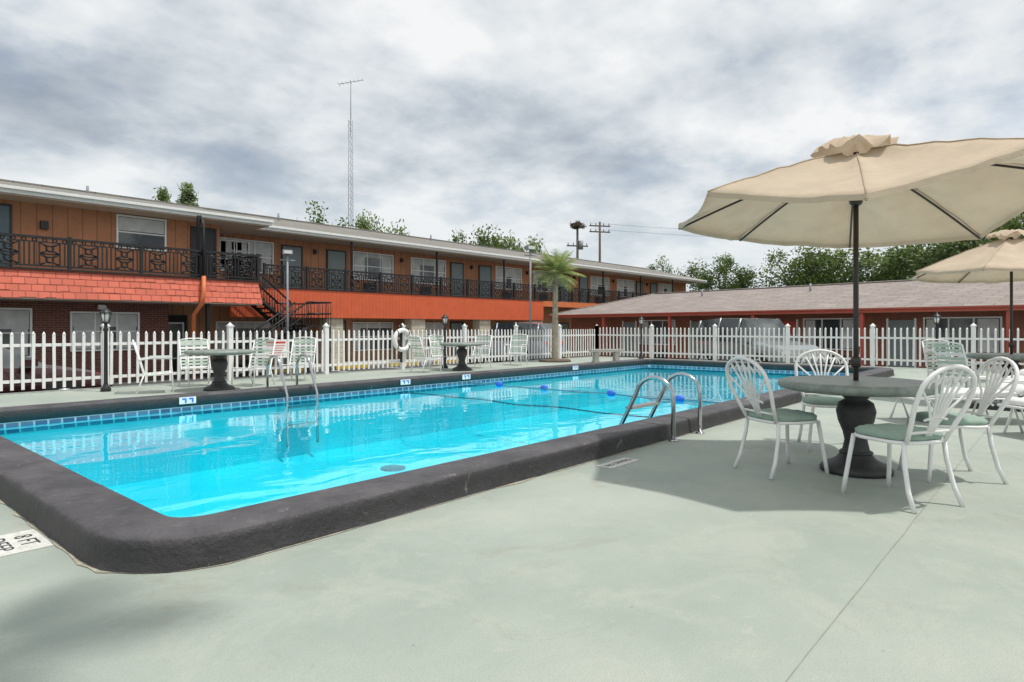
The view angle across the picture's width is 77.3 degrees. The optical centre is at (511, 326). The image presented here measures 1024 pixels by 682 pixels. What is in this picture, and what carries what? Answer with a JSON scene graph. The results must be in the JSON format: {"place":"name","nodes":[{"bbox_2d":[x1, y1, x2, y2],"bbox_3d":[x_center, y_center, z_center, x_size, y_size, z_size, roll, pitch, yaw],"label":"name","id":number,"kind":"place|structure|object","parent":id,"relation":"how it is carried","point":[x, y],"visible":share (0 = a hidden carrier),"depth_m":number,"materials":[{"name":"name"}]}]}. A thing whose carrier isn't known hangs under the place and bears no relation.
{"place":"outdoors","nodes":[
{"label":"outdoors","id":0,"kind":"place"},
{"bbox_2d":[113,360,508,385],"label":"parking lot","id":1,"kind":"structure","parent":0,"point":[133,382],"depth_m":23.65,"materials":[{"name":"concrete"}]},
{"bbox_2d":[0,347,113,392],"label":"parked sedan","id":2,"kind":"object","parent":1,"relation":"on","point":[28,369],"visible":0.23,"depth_m":12.49,"materials":[{"name":"black paint"}]},
{"bbox_2d":[280,249,294,375],"bbox_3d":[-7.613,-0.390,21.721,0.500,4.400,0.190,0,0,-29],"label":"flood light pole","id":3,"kind":"object","parent":1,"relation":"on","point":[287,253],"visible":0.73,"depth_m":21.70,"materials":[{"name":"metal"}]},
{"bbox_2d":[272,353,570,372],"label":"wheel stops","id":4,"kind":"object","parent":1,"relation":"on","point":[341,367],"visible":0.16,"depth_m":27.64,"materials":[{"name":"yellow paint"}]},
{"bbox_2d":[469,322,565,363],"bbox_3d":[0.014,0.840,29.932,4.946,2.057,2.247,0,0,39],"label":"parked suv","id":5,"kind":"object","parent":1,"relation":"on","point":[524,326],"visible":0.27,"depth_m":28.84,"materials":[{"name":"beige paint"}]},
{"bbox_2d":[693,318,824,364],"bbox_3d":[8.915,0.775,23.633,2.397,2.195,5.275,0,0,-17],"label":"parked suv","id":6,"kind":"object","parent":1,"relation":"on","point":[744,323],"visible":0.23,"depth_m":22.96,"materials":[{"name":"grey paint"}]},
{"bbox_2d":[548,279,1023,370],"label":"single storey motel","id":7,"kind":"structure","parent":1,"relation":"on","point":[899,304],"depth_m":26.49,"materials":[{"name":"brown shingle"},{"name":"red painted stucco"},{"name":"glass"}]},
{"bbox_2d":[233,350,570,372],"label":"sidewalk","id":8,"kind":"structure","parent":0,"point":[356,361],"depth_m":29.73,"materials":[{"name":"concrete"}]},
{"bbox_2d":[0,356,1023,681],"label":"pool deck","id":9,"kind":"structure","parent":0,"point":[692,556],"depth_m":2.98,"materials":[{"name":"paint"}]},
{"bbox_2d":[0,529,53,556],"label":"depth marker","id":10,"kind":"object","parent":9,"relation":"on","point":[21,541],"visible":1,"depth_m":3.54,"materials":[{"name":"white tile"}]},
{"bbox_2d":[99,306,111,391],"bbox_3d":[-7.489,0.410,11.810,0.191,1.580,0.220,0,0,41],"label":"garden lamp post","id":11,"kind":"object","parent":9,"relation":"on","point":[105,313],"visible":1,"depth_m":11.78,"materials":[{"name":"black metal"}]},
{"bbox_2d":[132,339,173,394],"bbox_3d":[-6.500,0.721,11.606,0.661,0.966,0.605,0,0,-29],"label":"patio armchair","id":12,"kind":"object","parent":9,"relation":"on","point":[152,357],"visible":1,"depth_m":11.49,"materials":[{"name":"white metal"}]},
{"bbox_2d":[179,338,211,387],"bbox_3d":[-6.329,0.721,12.928,0.605,0.966,0.661,0,0,-44],"label":"patio armchair","id":13,"kind":"object","parent":9,"relation":"on","point":[187,357],"visible":0.76,"depth_m":13.06,"materials":[{"name":"white plastic"}]},
{"bbox_2d":[184,349,253,390],"bbox_3d":[-5.524,0.824,12.089,1.200,0.752,1.200,0,0,41],"label":"pedestal table","id":14,"kind":"object","parent":9,"relation":"on","point":[219,363],"visible":1,"depth_m":11.96,"materials":[{"name":"black stone"}]},
{"bbox_2d":[231,338,275,386],"bbox_3d":[-5.247,0.721,13.048,0.605,0.966,0.661,0,0,21],"label":"patio armchair","id":15,"kind":"object","parent":9,"relation":"on","point":[257,355],"visible":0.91,"depth_m":13.23,"materials":[{"name":"white plastic"}]},
{"bbox_2d":[266,354,318,446],"bbox_3d":[-3.793,1.241,11.062,0.760,1.519,0.660,0,0,41],"label":"pool ladder","id":16,"kind":"object","parent":9,"relation":"on","point":[288,425],"visible":0.83,"depth_m":10.98,"materials":[{"name":"silver metal"}]},
{"bbox_2d":[280,337,315,381],"bbox_3d":[-4.744,0.721,14.257,0.605,0.966,0.661,0,0,6],"label":"patio armchair","id":17,"kind":"object","parent":9,"relation":"on","point":[309,351],"visible":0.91,"depth_m":14.48,"materials":[{"name":"white plastic"}]},
{"bbox_2d":[0,322,597,390],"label":"picket fence","id":18,"kind":"object","parent":9,"relation":"on","point":[324,365],"visible":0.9,"depth_m":14.44,"materials":[{"name":"white paint"}]},
{"bbox_2d":[264,341,286,358],"bbox_3d":[-5.507,0.540,14.936,0.020,0.400,0.560,0,0,41],"label":"pool rules sign","id":19,"kind":"object","parent":18,"relation":"attached to","point":[280,346],"visible":0.66,"depth_m":14.99,"materials":[{"name":"white paint"}]},
{"bbox_2d":[392,325,411,361],"bbox_3d":[-3.034,0.475,17.743,0.174,1.050,0.670,0,0,41],"label":"life ring","id":20,"kind":"object","parent":18,"relation":"attached to","point":[400,348],"visible":0.95,"depth_m":17.73,"materials":[{"name":"white paint"}]},
{"bbox_2d":[409,335,440,372],"bbox_3d":[-2.282,0.721,16.748,0.661,0.966,0.605,0,0,-39],"label":"patio armchair","id":21,"kind":"object","parent":9,"relation":"on","point":[418,357],"visible":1,"depth_m":16.63,"materials":[{"name":"white plastic"}]},
{"bbox_2d":[429,335,457,369],"bbox_3d":[-1.947,0.721,18.122,0.661,0.966,0.605,0,0,41],"label":"patio armchair","id":22,"kind":"object","parent":9,"relation":"on","point":[440,337],"visible":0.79,"depth_m":18.19,"materials":[{"name":"white plastic"}]},
{"bbox_2d":[441,314,447,367],"bbox_3d":[-1.922,0.410,18.366,0.191,1.580,0.220,0,0,41],"label":"garden lamp post","id":23,"kind":"object","parent":9,"relation":"on","point":[444,317],"visible":0.92,"depth_m":18.34,"materials":[{"name":"black metal"}]},
{"bbox_2d":[0,359,894,573],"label":"swimming pool","id":24,"kind":"structure","parent":9,"relation":"in","point":[144,484],"depth_m":9.20,"materials":[{"name":"liquid"}]},
{"bbox_2d":[440,342,483,370],"bbox_3d":[-1.364,0.824,17.484,1.200,0.752,1.200,0,0,41],"label":"pedestal table","id":25,"kind":"object","parent":9,"relation":"on","point":[461,355],"visible":1,"depth_m":17.35,"materials":[{"name":"black stone"}]},
{"bbox_2d":[467,334,491,368],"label":"patio armchair","id":26,"kind":"object","parent":9,"relation":"on","point":[484,339],"visible":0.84,"depth_m":18.72,"materials":[{"name":"white plastic"}]},
{"bbox_2d":[503,334,527,364],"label":"patio armchair","id":27,"kind":"object","parent":9,"relation":"on","point":[514,337],"visible":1,"depth_m":20.04,"materials":[{"name":"white plastic"}]},
{"bbox_2d":[524,245,536,359],"bbox_3d":[0.653,-0.825,22.617,0.500,4.050,0.190,0,0,-29],"label":"flood light pole","id":28,"kind":"object","parent":9,"relation":"on","point":[530,247],"visible":0.96,"depth_m":22.59,"materials":[{"name":"metal"}]},
{"bbox_2d":[539,359,570,361],"bbox_3d":[1.453,1.160,21.792,1.083,0.080,1.100,0,0,41],"label":"planting bed","id":29,"kind":"object","parent":9,"relation":"on","point":[554,360],"visible":0.94,"depth_m":21.43,"materials":[{"name":"brown soil"}]},
{"bbox_2d":[530,247,586,358],"bbox_3d":[1.570,-0.787,21.962,2.000,3.976,2.010,0,0,41],"label":"palm tree","id":30,"kind":"object","parent":29,"relation":"in","point":[556,265],"visible":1,"depth_m":21.76,"materials":[{"name":"green plant"}]},
{"bbox_2d":[588,349,623,361],"bbox_3d":[3.120,0.980,21.270,1.100,0.440,0.360,0,0,-9],"label":"concrete bench","id":31,"kind":"object","parent":9,"relation":"on","point":[595,355],"visible":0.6,"depth_m":21.12,"materials":[{"name":"beige concrete"}]},
{"bbox_2d":[597,457,638,468],"bbox_3d":[0.933,1.196,5.615,0.160,0.006,0.460,0,0,41],"label":"depth marker","id":32,"kind":"object","parent":9,"relation":"on","point":[617,463],"visible":1,"depth_m":5.58,"materials":[{"name":"white tile"}]},
{"bbox_2d":[638,316,643,358],"bbox_3d":[4.685,0.410,23.223,0.191,1.580,0.220,0,0,41],"label":"garden lamp post","id":33,"kind":"object","parent":9,"relation":"on","point":[641,320],"visible":0.97,"depth_m":23.19,"materials":[{"name":"black metal"}]},
{"bbox_2d":[619,372,704,441],"bbox_3d":[1.640,1.261,7.160,0.780,1.479,0.740,0,0,41],"label":"pool ladder","id":34,"kind":"object","parent":9,"relation":"on","point":[630,406],"visible":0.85,"depth_m":7.08,"materials":[{"name":"silver metal"}]},
{"bbox_2d":[725,356,828,479],"bbox_3d":[2.175,0.723,5.302,0.691,0.966,0.515,0,0,-18],"label":"fan back chair","id":35,"kind":"object","parent":9,"relation":"on","point":[778,417],"visible":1,"depth_m":5.20,"materials":[{"name":"white metal"}]},
{"bbox_2d":[598,323,1023,370],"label":"picket fence","id":36,"kind":"object","parent":9,"relation":"on","point":[872,338],"visible":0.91,"depth_m":20.44,"materials":[{"name":"white paint"}]},
{"bbox_2d":[794,349,848,450],"bbox_3d":[3.154,0.723,6.421,0.516,0.966,0.691,0,0,15],"label":"fan back chair","id":37,"kind":"object","parent":9,"relation":"on","point":[820,401],"visible":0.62,"depth_m":6.61,"materials":[{"name":"white metal"}]},
{"bbox_2d":[778,375,940,478],"bbox_3d":[2.847,0.824,5.303,1.200,0.752,1.200,0,0,41],"label":"pedestal table","id":38,"kind":"object","parent":9,"relation":"on","point":[855,407],"visible":0.89,"depth_m":5.17,"materials":[{"name":"grey stone"}]},
{"bbox_2d":[678,134,1023,380],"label":"patio umbrella","id":39,"kind":"object","parent":38,"relation":"in","point":[856,192],"visible":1,"depth_m":5.28,"materials":[{"name":"beige fabric"}]},
{"bbox_2d":[841,364,977,513],"bbox_3d":[2.711,0.723,4.394,0.516,0.966,0.691,0,0,-20],"label":"fan back chair","id":40,"kind":"object","parent":9,"relation":"on","point":[902,435],"visible":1,"depth_m":4.22,"materials":[{"name":"white metal"}]},
{"bbox_2d":[933,312,940,369],"bbox_3d":[11.093,0.410,16.724,0.191,1.580,0.220,0,0,41],"label":"garden lamp post","id":41,"kind":"object","parent":9,"relation":"on","point":[936,318],"visible":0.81,"depth_m":16.69,"materials":[{"name":"black metal"}]},
{"bbox_2d":[922,339,977,387],"bbox_3d":[7.903,0.721,11.598,0.605,0.966,0.661,0,0,-9],"label":"patio armchair","id":42,"kind":"object","parent":9,"relation":"on","point":[928,357],"visible":0.44,"depth_m":11.80,"materials":[{"name":"white plastic"}]},
{"bbox_2d":[889,369,1023,425],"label":"sun lounger","id":43,"kind":"object","parent":9,"relation":"on","point":[1019,390],"visible":0.35,"depth_m":7.83,"materials":[{"name":"white plastic"}]},
{"bbox_2d":[898,357,1019,484],"bbox_3d":[3.556,0.723,5.113,0.691,0.966,0.516,0,0,6],"label":"fan back chair","id":44,"kind":"object","parent":9,"relation":"on","point":[977,420],"visible":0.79,"depth_m":4.99,"materials":[{"name":"white metal"}]},
{"bbox_2d":[933,341,998,403],"bbox_3d":[7.106,0.721,10.061,0.661,0.966,0.605,0,0,-9],"label":"patio armchair","id":45,"kind":"object","parent":9,"relation":"on","point":[956,360],"visible":0.51,"depth_m":9.99,"materials":[{"name":"white plastic"}]},
{"bbox_2d":[966,353,1023,400],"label":"pedestal table","id":46,"kind":"object","parent":9,"relation":"on","point":[1016,358],"visible":0.43,"depth_m":10.22,"materials":[{"name":"grey stone"}]},
{"bbox_2d":[911,229,1023,353],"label":"patio umbrella","id":47,"kind":"object","parent":46,"relation":"on","point":[1001,260],"visible":0.98,"depth_m":10.31,"materials":[{"name":"beige fabric"}]},
{"bbox_2d":[969,401,1023,411],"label":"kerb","id":48,"kind":"structure","parent":9,"relation":"on","point":[994,407],"depth_m":9.19,"materials":[{"name":"grey concrete"}]},
{"bbox_2d":[997,397,1023,433],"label":"sun lounger","id":49,"kind":"object","parent":9,"relation":"on","point":[1015,403],"visible":0.94,"depth_m":7.11,"materials":[{"name":"white plastic"}]},
{"bbox_2d":[0,0,1023,290],"label":"sky","id":50,"kind":"structure","parent":0,"point":[529,118],"materials":[{"name":"grey"}]},
{"label":"ground","id":51,"kind":"structure","parent":0,"visible":0},
{"bbox_2d":[152,186,171,201],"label":"pine tree","id":52,"kind":"object","parent":51,"relation":"on","point":[163,194],"visible":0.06,"depth_m":47.89,"materials":[{"name":"green plant"}]},
{"bbox_2d":[175,182,198,206],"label":"pine tree","id":53,"kind":"object","parent":51,"relation":"on","point":[191,197],"visible":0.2,"depth_m":44.77,"materials":[{"name":"green plant"}]},
{"bbox_2d":[297,200,355,226],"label":"oak tree","id":54,"kind":"object","parent":51,"relation":"on","point":[318,219],"visible":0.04,"depth_m":53.96,"materials":[{"name":"green plant"}]},
{"bbox_2d":[0,179,706,380],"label":"two storey motel","id":55,"kind":"structure","parent":51,"relation":"on","point":[76,261],"depth_m":24.95,"materials":[{"name":"orange"}]},
{"bbox_2d":[0,203,671,371],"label":"windows and doors","id":56,"kind":"structure","parent":55,"relation":"in","point":[129,229],"depth_m":27.25,"materials":[{"name":"grey glass"}]},
{"bbox_2d":[338,80,362,227],"bbox_3d":[-9.497,-9.432,37.824,1.458,10.272,0.700,0,0,0],"label":"antenna mast","id":57,"kind":"object","parent":55,"relation":"on","point":[351,151],"visible":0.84,"depth_m":37.84,"materials":[{"name":"metal"}]},
{"bbox_2d":[355,209,407,234],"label":"oak tree","id":58,"kind":"object","parent":51,"relation":"on","point":[362,223],"visible":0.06,"depth_m":55.13,"materials":[{"name":"green plant"}]},
{"bbox_2d":[449,224,517,248],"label":"oak tree","id":59,"kind":"object","parent":51,"relation":"on","point":[481,240],"visible":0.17,"depth_m":59.08,"materials":[{"name":"green plant"}]},
{"bbox_2d":[496,229,544,253],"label":"oak tree","id":60,"kind":"object","parent":51,"relation":"on","point":[537,245],"visible":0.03,"depth_m":61.16,"materials":[{"name":"green plant"}]},
{"bbox_2d":[567,221,587,258],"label":"utility pole","id":61,"kind":"object","parent":51,"relation":"on","point":[576,225],"visible":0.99,"depth_m":74.83,"materials":[{"name":"brown wood"}]},
{"bbox_2d":[589,222,609,261],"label":"utility pole","id":62,"kind":"object","parent":51,"relation":"on","point":[599,226],"visible":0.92,"depth_m":75.89,"materials":[{"name":"brown wood"}]},
{"bbox_2d":[597,223,706,236],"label":"power lines","id":63,"kind":"object","parent":62,"relation":"attached to","point":[653,233],"visible":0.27,"depth_m":74.57,"materials":[{"name":"metal"}]},
{"bbox_2d":[642,252,688,276],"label":"oak tree","id":64,"kind":"object","parent":51,"relation":"on","point":[668,270],"visible":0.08,"depth_m":79.88,"materials":[{"name":"green plant"}]},
{"bbox_2d":[683,252,760,290],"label":"oak tree","id":65,"kind":"object","parent":51,"relation":"on","point":[740,282],"visible":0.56,"depth_m":68.68,"materials":[{"name":"green plant"}]},
{"bbox_2d":[756,246,852,286],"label":"oak tree","id":66,"kind":"object","parent":51,"relation":"on","point":[813,264],"visible":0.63,"depth_m":68.32,"materials":[{"name":"green plant"}]},
{"bbox_2d":[815,247,910,283],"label":"oak tree","id":67,"kind":"object","parent":51,"relation":"on","point":[849,273],"visible":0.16,"depth_m":67.69,"materials":[{"name":"green plant"}]},
{"bbox_2d":[859,245,934,281],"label":"oak tree","id":68,"kind":"object","parent":51,"relation":"on","point":[877,273],"visible":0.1,"depth_m":63.47,"materials":[{"name":"green plant"}]},
{"bbox_2d":[880,240,983,280],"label":"oak tree","id":69,"kind":"object","parent":51,"relation":"on","point":[908,262],"visible":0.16,"depth_m":59.11,"materials":[{"name":"green plant"}]},
{"bbox_2d":[913,214,1023,271],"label":"oak tree","id":70,"kind":"object","parent":51,"relation":"on","point":[947,248],"visible":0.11,"depth_m":54.47,"materials":[{"name":"green plant"}]},
{"bbox_2d":[970,212,1023,247],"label":"oak tree","id":71,"kind":"object","parent":51,"relation":"on","point":[1016,224],"visible":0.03,"depth_m":48.56,"materials":[{"name":"green plant"}]}
]}

